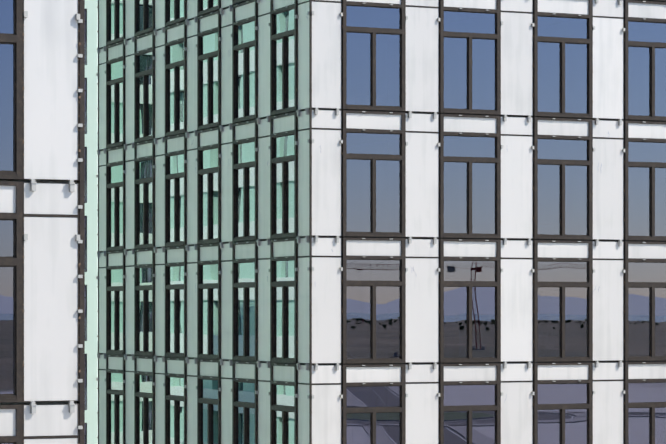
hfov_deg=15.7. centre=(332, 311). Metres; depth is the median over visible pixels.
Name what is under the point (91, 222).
green building
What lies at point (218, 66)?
building facade
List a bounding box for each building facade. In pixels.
[0,0,84,443]
[96,0,314,443]
[311,0,665,443]
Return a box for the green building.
[85,0,97,443]
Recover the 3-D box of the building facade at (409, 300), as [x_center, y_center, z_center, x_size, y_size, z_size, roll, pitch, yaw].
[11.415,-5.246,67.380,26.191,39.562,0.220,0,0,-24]
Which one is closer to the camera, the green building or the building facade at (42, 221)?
the building facade at (42, 221)

